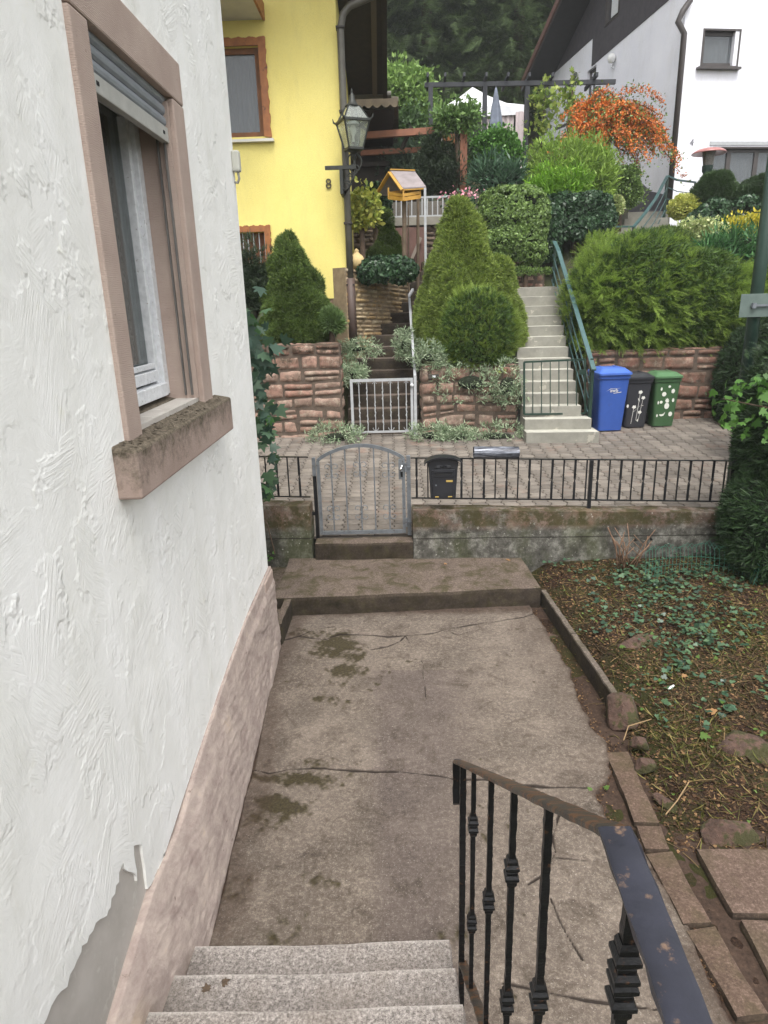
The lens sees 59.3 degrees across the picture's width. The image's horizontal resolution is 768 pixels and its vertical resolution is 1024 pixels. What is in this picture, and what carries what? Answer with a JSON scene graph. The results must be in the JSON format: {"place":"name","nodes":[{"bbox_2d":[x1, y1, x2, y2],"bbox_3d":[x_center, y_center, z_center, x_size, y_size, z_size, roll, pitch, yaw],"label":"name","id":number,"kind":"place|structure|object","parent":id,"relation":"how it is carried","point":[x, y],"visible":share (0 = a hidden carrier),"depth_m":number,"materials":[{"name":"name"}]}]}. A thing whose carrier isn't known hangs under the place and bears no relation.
{"place":"outdoors","nodes":[
{"label":"outdoors","id":0,"kind":"place"},
{"bbox_2d":[271,567,286,612],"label":"yard ground","id":1,"kind":"structure","parent":0,"point":[278,573],"depth_m":7.55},
{"bbox_2d":[0,0,280,1023],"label":"stucco house","id":2,"kind":"structure","parent":1,"relation":"on","point":[140,642],"depth_m":2.78,"materials":[{"name":"white paint"}]},
{"bbox_2d":[97,99,169,405],"bbox_3d":[-1.342,-1.284,3.258,0.157,1.538,1.016,-1,17,1],"label":"window","id":3,"kind":"structure","parent":2,"relation":"in","point":[121,140],"depth_m":3.57,"materials":[{"name":"white paint"}]},
{"bbox_2d":[246,286,293,553],"bbox_3d":[-1.067,-0.506,6.256,0.498,3.027,0.753,-15,22,-37],"label":"climbing vine","id":4,"kind":"object","parent":1,"relation":"on","point":[262,364],"visible":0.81,"depth_m":5.99,"materials":[{"name":"green plant"}]},
{"bbox_2d":[262,500,314,566],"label":"boundary wall","id":5,"kind":"structure","parent":1,"relation":"on","point":[291,525],"depth_m":7.64,"materials":[{"name":"concrete"}]},
{"bbox_2d":[312,444,411,537],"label":"arched gate","id":6,"kind":"structure","parent":5,"relation":"attached to","point":[404,467],"depth_m":7.60,"materials":[{"name":"grey metal"}]},
{"bbox_2d":[209,605,767,1023],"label":"path","id":7,"kind":"structure","parent":0,"point":[375,725],"depth_m":4.13,"materials":[{"name":"concrete"}]},
{"bbox_2d":[145,940,465,1023],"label":"granite staircase","id":8,"kind":"structure","parent":7,"relation":"on","point":[404,982],"depth_m":2.71,"materials":[{"name":"stone"}]},
{"bbox_2d":[276,558,540,615],"bbox_3d":[0.247,0.851,7.219,2.681,0.402,1.105,-1,17,1],"label":"concrete step","id":9,"kind":"object","parent":7,"relation":"on","point":[310,586],"visible":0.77,"depth_m":6.89,"materials":[{"name":"concrete"}]},
{"bbox_2d":[315,537,412,559],"bbox_3d":[-0.219,0.420,7.817,1.117,0.296,0.441,-1,17,1],"label":"concrete step","id":10,"kind":"object","parent":9,"relation":"on","point":[364,548],"visible":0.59,"depth_m":7.61,"materials":[{"name":"concrete"}]},
{"bbox_2d":[452,759,712,1023],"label":"handrail","id":11,"kind":"object","parent":7,"relation":"on","point":[648,932],"visible":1,"depth_m":0.92,"materials":[{"name":"black metal"}]},
{"bbox_2d":[607,751,658,827],"bbox_3d":[1.558,1.768,4.279,0.156,0.119,0.673,-1,17,4],"label":"kerb stone","id":12,"kind":"object","parent":7,"relation":"on","point":[640,810],"visible":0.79,"depth_m":4.20,"materials":[{"name":"stone"}]},
{"bbox_2d":[636,826,668,854],"bbox_3d":[1.533,1.898,3.859,0.159,0.111,0.197,-1,17,1],"label":"kerb stone","id":13,"kind":"object","parent":7,"relation":"on","point":[652,839],"visible":0.66,"depth_m":3.83,"materials":[{"name":"stone"}]},
{"bbox_2d":[646,851,710,929],"bbox_3d":[1.531,1.996,3.538,0.153,0.115,0.465,-2,17,-1],"label":"kerb stone","id":14,"kind":"object","parent":7,"relation":"on","point":[687,905],"visible":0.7,"depth_m":3.49,"materials":[{"name":"stone"}]},
{"bbox_2d":[686,926,767,1023],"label":"kerb stone","id":15,"kind":"object","parent":7,"relation":"on","point":[743,1003],"visible":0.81,"depth_m":3.04,"materials":[{"name":"stone"}]},
{"bbox_2d":[257,418,731,538],"bbox_3d":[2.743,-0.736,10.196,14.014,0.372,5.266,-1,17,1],"label":"pavement","id":16,"kind":"structure","parent":0,"point":[671,445],"depth_m":9.89,"materials":[{"name":"stone"}]},
{"bbox_2d":[251,342,344,437],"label":"sandstone wall","id":17,"kind":"structure","parent":16,"relation":"on","point":[306,388],"depth_m":11.82,"materials":[{"name":"stone"}]},
{"bbox_2d":[304,418,367,445],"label":"silver plant","id":18,"kind":"object","parent":16,"relation":"on","point":[334,436],"visible":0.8,"depth_m":11.67,"materials":[{"name":"green plant"}]},
{"bbox_2d":[350,376,416,435],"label":"barred gate","id":19,"kind":"structure","parent":16,"relation":"on","point":[414,418],"depth_m":11.76,"materials":[{"name":"metal"}]},
{"bbox_2d":[401,418,449,442],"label":"silver plant","id":20,"kind":"object","parent":16,"relation":"on","point":[432,435],"visible":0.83,"depth_m":11.63,"materials":[{"name":"green plant"}]},
{"bbox_2d":[419,363,519,433],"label":"sandstone wall","id":21,"kind":"structure","parent":16,"relation":"on","point":[470,411],"depth_m":11.86,"materials":[{"name":"stone"}]},
{"bbox_2d":[404,336,450,373],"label":"silver plant","id":22,"kind":"object","parent":21,"relation":"on","point":[432,357],"visible":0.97,"depth_m":11.63,"materials":[{"name":"green plant"}]},
{"bbox_2d":[431,358,502,405],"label":"silver plant","id":23,"kind":"object","parent":21,"relation":"on","point":[471,382],"visible":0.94,"depth_m":11.61,"materials":[{"name":"green plant"}]},
{"bbox_2d":[485,355,529,408],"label":"silver plant","id":24,"kind":"object","parent":21,"relation":"on","point":[508,385],"visible":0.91,"depth_m":11.60,"materials":[{"name":"green plant"}]},
{"bbox_2d":[462,418,524,440],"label":"silver plant","id":25,"kind":"object","parent":16,"relation":"on","point":[489,434],"visible":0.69,"depth_m":11.57,"materials":[{"name":"green plant"}]},
{"bbox_2d":[513,286,598,442],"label":"concrete staircase","id":26,"kind":"structure","parent":16,"relation":"on","point":[571,424],"depth_m":12.04,"materials":[{"name":"concrete"}]},
{"bbox_2d":[523,358,593,415],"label":"stair gate","id":27,"kind":"structure","parent":26,"relation":"attached to","point":[582,372],"depth_m":11.41,"materials":[{"name":"green metal"}]},
{"bbox_2d":[551,241,595,417],"bbox_3d":[3.444,-3.412,12.494,0.102,3.254,3.217,-1,17,1],"label":"stair rail","id":28,"kind":"object","parent":26,"relation":"on","point":[573,306],"visible":0.87,"depth_m":12.18,"materials":[{"name":"metal"}]},
{"bbox_2d":[587,365,632,430],"bbox_3d":[3.930,-2.019,11.898,0.577,1.083,0.746,-2,17,-2],"label":"wheelie bin","id":29,"kind":"object","parent":16,"relation":"on","point":[610,386],"visible":0.95,"depth_m":11.63,"materials":[{"name":"blue plastic"}]},
{"bbox_2d":[622,370,654,426],"bbox_3d":[4.441,-2.033,12.074,0.529,0.953,0.681,-1,17,1],"label":"wheelie bin","id":30,"kind":"object","parent":16,"relation":"on","point":[637,397],"visible":0.71,"depth_m":11.83,"materials":[{"name":"black plastic"}]},
{"bbox_2d":[645,370,682,425],"bbox_3d":[4.951,-2.051,12.080,0.504,0.953,0.658,-1,17,1],"label":"wheelie bin","id":31,"kind":"object","parent":16,"relation":"on","point":[664,391],"visible":0.86,"depth_m":11.85,"materials":[{"name":"green plastic"}]},
{"bbox_2d":[725,155,767,492],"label":"sign pole","id":32,"kind":"object","parent":16,"relation":"on","point":[753,309],"visible":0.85,"depth_m":7.80,"materials":[{"name":"metal"}]},
{"bbox_2d":[343,56,754,427],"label":"hillside","id":33,"kind":"structure","parent":0,"point":[567,256],"depth_m":14.91,"materials":[{"name":"plant"}]},
{"bbox_2d":[240,231,273,324],"bbox_3d":[-2.464,-3.940,12.360,1.511,2.375,1.098,-1,17,1],"label":"mountain pine","id":34,"kind":"object","parent":33,"relation":"on","point":[254,271],"visible":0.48,"depth_m":12.13,"materials":[{"name":"green plant"}]},
{"bbox_2d":[255,229,338,344],"bbox_3d":[-1.637,-3.863,12.285,1.706,2.497,1.294,-1,17,1],"label":"dwarf spruce","id":35,"kind":"object","parent":33,"relation":"on","point":[294,298],"visible":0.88,"depth_m":11.92,"materials":[{"name":"green plant"}]},
{"bbox_2d":[220,0,390,344],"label":"yellow house","id":36,"kind":"structure","parent":33,"relation":"on","point":[297,71],"depth_m":12.11,"materials":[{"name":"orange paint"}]},
{"bbox_2d":[223,36,273,142],"bbox_3d":[-2.530,-7.425,11.945,1.089,1.630,0.330,-1,17,1],"label":"window","id":37,"kind":"structure","parent":36,"relation":"in","point":[246,68],"depth_m":11.94,"materials":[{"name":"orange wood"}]},
{"bbox_2d":[239,225,271,262],"bbox_3d":[-2.447,-4.983,12.698,0.715,0.754,0.215,-1,17,1],"label":"window","id":38,"kind":"structure","parent":36,"relation":"in","point":[264,237],"depth_m":12.61,"materials":[{"name":"orange wood"}]},
{"bbox_2d":[325,88,372,197],"bbox_3d":[-0.667,-6.432,11.755,0.771,1.642,0.798,-8,18,-20],"label":"street lantern","id":39,"kind":"object","parent":36,"relation":"attached to","point":[352,123],"visible":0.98,"depth_m":11.54,"materials":[{"name":"metal"}]},
{"bbox_2d":[316,302,347,341],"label":"rosemary bush","id":40,"kind":"object","parent":33,"relation":"on","point":[332,318],"visible":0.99,"depth_m":11.96,"materials":[{"name":"green plant"}]},
{"bbox_2d":[338,335,384,361],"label":"silver plant","id":41,"kind":"object","parent":33,"relation":"on","point":[353,347],"visible":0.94,"depth_m":12.49,"materials":[{"name":"green plant"}]},
{"bbox_2d":[350,176,385,257],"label":"weeping shrub","id":42,"kind":"object","parent":33,"relation":"on","point":[365,206],"visible":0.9,"depth_m":12.66,"materials":[{"name":"yellow plant"}]},
{"bbox_2d":[333,267,409,386],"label":"yellow stone wall","id":43,"kind":"structure","parent":33,"relation":"on","point":[377,304],"depth_m":13.20,"materials":[{"name":"stone"}]},
{"bbox_2d":[365,207,401,256],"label":"dwarf spruce","id":44,"kind":"object","parent":43,"relation":"on","point":[388,240],"visible":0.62,"depth_m":13.48,"materials":[{"name":"green plant"}]},
{"bbox_2d":[355,254,419,286],"bbox_3d":[0.008,-4.609,12.880,1.373,0.615,0.845,-1,17,1],"label":"ivy cushion","id":45,"kind":"object","parent":43,"relation":"on","point":[397,269],"visible":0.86,"depth_m":12.63,"materials":[{"name":"green plant"}]},
{"bbox_2d":[377,169,425,255],"bbox_3d":[0.322,-5.539,13.002,0.531,1.926,1.060,-13,20,-32],"label":"bird feeder","id":46,"kind":"object","parent":45,"relation":"on","point":[397,184],"visible":0.96,"depth_m":12.67,"materials":[{"name":"wood"}]},
{"bbox_2d":[348,96,398,194],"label":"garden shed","id":47,"kind":"structure","parent":33,"relation":"on","point":[385,112],"depth_m":15.70,"materials":[{"name":"brown wood"}]},
{"bbox_2d":[347,252,430,434],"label":"old staircase","id":48,"kind":"structure","parent":33,"relation":"on","point":[385,365],"depth_m":12.69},
{"bbox_2d":[390,325,419,361],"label":"silver plant","id":49,"kind":"object","parent":48,"relation":"on","point":[403,345],"visible":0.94,"depth_m":12.43,"materials":[{"name":"green plant"}]},
{"bbox_2d":[374,137,420,201],"bbox_3d":[0.394,-7.802,16.448,1.298,2.565,1.046,-1,17,1],"label":"grey cypress","id":50,"kind":"object","parent":33,"relation":"on","point":[395,160],"visible":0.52,"depth_m":16.12,"materials":[{"name":"green plant"}]},
{"bbox_2d":[396,227,423,270],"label":"wooden gate","id":51,"kind":"structure","parent":33,"relation":"on","point":[413,242],"depth_m":15.15,"materials":[{"name":"wood"}]},
{"bbox_2d":[387,50,442,126],"bbox_3d":[0.549,-11.545,20.235,2.612,4.044,1.947,-1,17,1],"label":"hillside bush","id":52,"kind":"object","parent":33,"relation":"on","point":[405,81],"visible":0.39,"depth_m":19.61,"materials":[{"name":"green plant"}]},
{"bbox_2d":[398,97,440,153],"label":"hillside bush","id":53,"kind":"object","parent":33,"relation":"on","point":[407,118],"visible":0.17,"depth_m":17.89,"materials":[{"name":"green plant"}]},
{"bbox_2d":[353,216,518,263],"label":"terrace wall","id":54,"kind":"structure","parent":33,"relation":"on","point":[431,222],"depth_m":15.38,"materials":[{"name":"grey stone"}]},
{"bbox_2d":[361,126,466,200],"bbox_3d":[0.708,-7.769,16.316,2.474,2.644,1.110,-1,17,1],"label":"timber frame","id":55,"kind":"object","parent":54,"relation":"on","point":[407,133],"visible":0.39,"depth_m":15.58,"materials":[{"name":"orange wood"}]},
{"bbox_2d":[428,92,490,194],"bbox_3d":[1.752,-7.833,15.652,1.466,3.407,0.926,-1,17,1],"label":"tree","id":56,"kind":"object","parent":55,"relation":"on","point":[451,118],"visible":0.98,"depth_m":15.22,"materials":[{"name":"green plant"}]},
{"bbox_2d":[402,122,473,200],"bbox_3d":[1.252,-7.662,15.865,1.836,2.836,1.043,-1,17,1],"label":"dark cypress hedge","id":57,"kind":"object","parent":33,"relation":"on","point":[433,165],"visible":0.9,"depth_m":15.62,"materials":[{"name":"green plant"}]},
{"bbox_2d":[410,192,504,354],"bbox_3d":[1.432,-4.106,12.366,1.941,3.246,1.686,-1,17,1],"label":"dwarf spruce","id":58,"kind":"object","parent":33,"relation":"on","point":[460,255],"visible":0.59,"depth_m":11.93,"materials":[{"name":"green plant"}]},
{"bbox_2d":[387,0,527,104],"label":"spruce","id":59,"kind":"object","parent":33,"relation":"on","point":[426,24],"visible":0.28,"depth_m":27.12,"materials":[{"name":"green plant"}]},
{"bbox_2d":[433,280,525,373],"bbox_3d":[1.654,-3.133,11.673,1.665,1.685,1.036,-1,17,1],"label":"arborvitae","id":60,"kind":"object","parent":33,"relation":"on","point":[478,326],"visible":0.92,"depth_m":11.41,"materials":[{"name":"green plant"}]},
{"bbox_2d":[441,87,523,167],"bbox_3d":[3.014,-12.228,22.830,2.981,3.776,3.110,-1,17,1],"label":"gazebo","id":61,"kind":"object","parent":33,"relation":"on","point":[512,114],"visible":0.15,"depth_m":21.28,"materials":[{"name":"white fabric"}]},
{"bbox_2d":[416,0,555,124],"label":"spruce","id":62,"kind":"object","parent":33,"relation":"on","point":[517,35],"visible":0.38,"depth_m":26.52,"materials":[{"name":"green plant"}]},
{"bbox_2d":[462,143,533,197],"bbox_3d":[2.607,-7.079,15.430,1.729,2.470,1.194,-1,17,1],"label":"agapanthus","id":63,"kind":"object","parent":33,"relation":"on","point":[495,172],"visible":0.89,"depth_m":15.15,"materials":[{"name":"green plant"}]},
{"bbox_2d":[467,122,528,171],"bbox_3d":[2.695,-8.017,16.492,1.751,2.784,1.084,-1,17,1],"label":"viburnum","id":64,"kind":"object","parent":33,"relation":"on","point":[508,140],"visible":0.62,"depth_m":16.02,"materials":[{"name":"green plant"}]},
{"bbox_2d":[486,252,529,356],"bbox_3d":[2.097,-3.663,12.493,1.388,2.188,1.099,-1,17,1],"label":"dwarf spruce","id":65,"kind":"object","parent":33,"relation":"on","point":[511,286],"visible":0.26,"depth_m":12.27,"materials":[{"name":"green plant"}]},
{"bbox_2d":[477,183,551,266],"bbox_3d":[2.740,-5.651,14.361,1.605,2.442,1.251,-1,17,1],"label":"box hedge","id":66,"kind":"object","parent":33,"relation":"on","point":[517,218],"visible":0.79,"depth_m":13.78,"materials":[{"name":"green plant"}]},
{"bbox_2d":[424,72,615,200],"bbox_3d":[3.736,-10.040,19.151,5.162,4.035,1.352,-1,17,1],"label":"black pergola","id":67,"kind":"object","parent":33,"relation":"on","point":[484,84],"visible":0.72,"depth_m":18.31,"materials":[{"name":"wood"}]},
{"bbox_2d":[522,73,562,156],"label":"grape vine","id":68,"kind":"object","parent":33,"relation":"on","point":[544,125],"visible":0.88,"depth_m":18.19,"materials":[{"name":"green plant"}]},
{"bbox_2d":[542,201,565,264],"bbox_3d":[3.601,-6.043,14.669,0.703,1.363,0.794,-1,17,1],"label":"ivy mound","id":69,"kind":"object","parent":33,"relation":"on","point":[557,225],"visible":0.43,"depth_m":14.37,"materials":[{"name":"green plant"}]},
{"bbox_2d":[524,156,598,193],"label":"feathery shrub","id":70,"kind":"object","parent":33,"relation":"on","point":[544,180],"visible":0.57,"depth_m":14.78,"materials":[{"name":"green plant"}]},
{"bbox_2d":[549,66,585,134],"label":"grape vine","id":71,"kind":"object","parent":33,"relation":"on","point":[569,96],"visible":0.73,"depth_m":18.06,"materials":[{"name":"green plant"}]},
{"bbox_2d":[522,126,626,197],"bbox_3d":[4.185,-7.502,15.323,2.568,2.488,1.754,-1,17,1],"label":"feathery shrub","id":72,"kind":"object","parent":33,"relation":"on","point":[600,161],"visible":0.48,"depth_m":15.03,"materials":[{"name":"green plant"}]},
{"bbox_2d":[547,189,618,254],"bbox_3d":[4.255,-6.364,14.948,1.808,1.413,1.048,-1,17,1],"label":"ivy hedge","id":73,"kind":"object","parent":33,"relation":"on","point":[590,210],"visible":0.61,"depth_m":14.53,"materials":[{"name":"green plant"}]},
{"bbox_2d":[547,79,690,185],"bbox_3d":[5.697,-8.721,16.663,3.831,3.387,2.111,-1,17,1],"label":"firethorn","id":74,"kind":"object","parent":33,"relation":"on","point":[629,123],"visible":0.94,"depth_m":16.11,"materials":[{"name":"orange plant"}]},
{"bbox_2d":[611,155,651,231],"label":"round shrub","id":75,"kind":"object","parent":33,"relation":"on","point":[630,189],"visible":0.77,"depth_m":16.05,"materials":[{"name":"green plant"}]},
{"bbox_2d":[520,0,767,225],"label":"white house","id":76,"kind":"structure","parent":33,"relation":"on","point":[702,65],"depth_m":17.99,"materials":[{"name":"paint"}]},
{"bbox_2d":[696,28,741,70],"bbox_3d":[8.591,-11.853,17.331,1.181,0.919,0.558,-1,17,1],"label":"window","id":77,"kind":"structure","parent":76,"relation":"in","point":[716,43],"depth_m":17.35,"materials":[{"name":"grey glass"}]},
{"bbox_2d":[713,147,767,182],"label":"window","id":78,"kind":"structure","parent":76,"relation":"in","point":[745,162],"depth_m":18.28,"materials":[{"name":"grey glass"}]},
{"bbox_2d":[619,211,669,233],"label":"steps","id":79,"kind":"structure","parent":33,"relation":"on","point":[630,218],"depth_m":17.05,"materials":[{"name":"concrete"}]},
{"bbox_2d":[597,175,696,233],"bbox_3d":[6.032,-6.828,16.043,4.787,2.543,0.592,-17,23,-40],"label":"rail","id":80,"kind":"object","parent":33,"relation":"on","point":[665,182],"visible":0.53,"depth_m":16.83,"materials":[{"name":"metal"}]},
{"bbox_2d":[581,346,728,418],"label":"sandstone wall","id":81,"kind":"structure","parent":33,"relation":"on","point":[694,366],"depth_m":12.29,"materials":[{"name":"stone"}]},
{"bbox_2d":[554,225,767,364],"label":"spreading juniper","id":82,"kind":"object","parent":33,"relation":"on","point":[641,289],"visible":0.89,"depth_m":12.00,"materials":[{"name":"green plant"}]},
{"bbox_2d":[666,192,701,221],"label":"pale yellow bush","id":83,"kind":"object","parent":33,"relation":"on","point":[681,206],"visible":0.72,"depth_m":15.68,"materials":[{"name":"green plant"}]},
{"bbox_2d":[675,213,730,246],"bbox_3d":[6.758,-5.714,14.364,1.258,1.221,0.761,-1,17,1],"label":"euonymus","id":84,"kind":"object","parent":33,"relation":"on","point":[696,226],"visible":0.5,"depth_m":14.16,"materials":[{"name":"plant"}]},
{"bbox_2d":[688,168,740,202],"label":"clipped yew","id":85,"kind":"object","parent":33,"relation":"on","point":[723,183],"visible":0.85,"depth_m":15.25,"materials":[{"name":"green plant"}]},
{"bbox_2d":[685,192,761,238],"bbox_3d":[7.943,-6.563,15.123,2.331,1.112,0.732,-1,17,1],"label":"ground ivy","id":86,"kind":"object","parent":33,"relation":"on","point":[713,207],"visible":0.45,"depth_m":14.88,"materials":[{"name":"green plant"}]},
{"bbox_2d":[689,213,757,263],"bbox_3d":[7.074,-5.004,13.444,2.040,1.831,1.118,-1,17,1],"label":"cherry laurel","id":87,"kind":"object","parent":33,"relation":"on","point":[741,245],"visible":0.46,"depth_m":13.28,"materials":[{"name":"green plant"}]},
{"bbox_2d":[708,320,764,424],"bbox_3d":[6.582,-2.273,11.950,1.694,2.208,1.548,-1,17,1],"label":"cypress","id":88,"kind":"object","parent":33,"relation":"on","point":[731,357],"visible":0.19,"depth_m":11.83,"materials":[{"name":"green plant"}]},
{"bbox_2d":[531,555,767,1003],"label":"garden soil","id":89,"kind":"structure","parent":0,"point":[691,879],"depth_m":5.20,"materials":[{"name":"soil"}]},
{"bbox_2d":[540,590,575,649],"bbox_3d":[1.639,1.061,6.406,0.056,0.294,0.946,-2,17,-2],"label":"concrete edging","id":90,"kind":"object","parent":89,"relation":"on","point":[559,621],"visible":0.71,"depth_m":6.32,"materials":[{"name":"concrete"}]},
{"bbox_2d":[411,504,720,571],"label":"boundary wall","id":91,"kind":"structure","parent":89,"relation":"on","point":[533,537],"depth_m":7.46,"materials":[{"name":"concrete"}]},
{"bbox_2d":[411,457,737,508],"bbox_3d":[3.035,-0.331,7.367,5.471,0.646,0.039,-1,17,2],"label":"iron fence","id":92,"kind":"object","parent":91,"relation":"on","point":[590,480],"visible":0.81,"depth_m":7.39,"materials":[{"name":"metal"}]},
{"bbox_2d":[424,454,462,498],"bbox_3d":[0.643,-0.380,7.343,0.410,0.475,0.150,-1,17,1],"label":"mailbox","id":93,"kind":"object","parent":92,"relation":"attached to","point":[443,468],"visible":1,"depth_m":7.29,"materials":[{"name":"black paint"}]},
{"bbox_2d":[432,469,454,498],"bbox_3d":[0.644,-0.301,7.316,0.250,0.320,0.025,-1,17,1],"label":"door","id":94,"kind":"structure","parent":93,"relation":"in","point":[442,480],"depth_m":7.31,"materials":[{"name":"black paint"}]},
{"bbox_2d":[473,446,519,458],"bbox_3d":[1.216,-0.643,7.319,0.487,0.150,0.136,-1,17,1],"label":"newspaper tube","id":95,"kind":"object","parent":92,"relation":"on","point":[496,452],"visible":1,"depth_m":7.26,"materials":[{"name":"metal"}]},
{"bbox_2d":[570,634,616,705],"bbox_3d":[1.692,1.343,5.490,0.056,0.294,0.952,-2,17,-3],"label":"concrete edging","id":96,"kind":"object","parent":89,"relation":"on","point":[596,676],"visible":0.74,"depth_m":5.43,"materials":[{"name":"concrete"}]},
{"bbox_2d":[606,692,638,730],"bbox_3d":[1.734,1.474,4.899,0.238,0.278,0.268,-1,17,1],"label":"rock","id":97,"kind":"object","parent":89,"relation":"on","point":[621,711],"visible":0.88,"depth_m":4.84,"materials":[{"name":"red stone"}]},
{"bbox_2d":[540,550,767,822],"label":"ivy ground cover","id":98,"kind":"object","parent":89,"relation":"on","point":[710,640],"visible":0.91,"depth_m":6.03,"materials":[{"name":"green plant"}]},
{"bbox_2d":[645,540,759,584],"bbox_3d":[3.192,0.532,6.850,1.042,0.416,0.370,4,18,18],"label":"wire netting","id":99,"kind":"object","parent":89,"relation":"on","point":[692,556],"visible":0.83,"depth_m":6.94,"materials":[{"name":"metal"}]},
{"bbox_2d":[700,818,760,847],"bbox_3d":[1.981,1.855,3.890,0.340,0.180,0.210,-1,17,1],"label":"rock","id":100,"kind":"object","parent":89,"relation":"on","point":[719,832],"visible":0.89,"depth_m":3.82,"materials":[{"name":"red stone"}]},
{"bbox_2d":[696,849,767,920],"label":"paving slab","id":101,"kind":"structure","parent":89,"relation":"on","point":[738,880],"depth_m":3.55,"materials":[{"name":"stone"}]},
{"bbox_2d":[710,466,767,585],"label":"cypress","id":102,"kind":"object","parent":89,"relation":"on","point":[741,523],"visible":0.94,"depth_m":6.66,"materials":[{"name":"green plant"}]},
{"bbox_2d":[716,730,767,763],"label":"rock","id":103,"kind":"object","parent":89,"relation":"on","point":[748,743],"visible":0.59,"depth_m":4.40,"materials":[{"name":"red stone"}]},
{"bbox_2d":[726,322,767,486],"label":"ivy","id":104,"kind":"object","parent":89,"relation":"on","point":[751,453],"visible":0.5,"depth_m":6.81,"materials":[{"name":"green plant"}]},
{"bbox_2d":[709,373,767,443],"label":"climbing vine","id":105,"kind":"object","parent":104,"relation":"attached to","point":[735,405],"visible":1,"depth_m":5.86,"materials":[{"name":"green plant"}]},
{"bbox_2d":[740,920,767,980],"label":"paving slab","id":106,"kind":"structure","parent":89,"relation":"on","point":[755,933],"depth_m":3.23,"materials":[{"name":"stone"}]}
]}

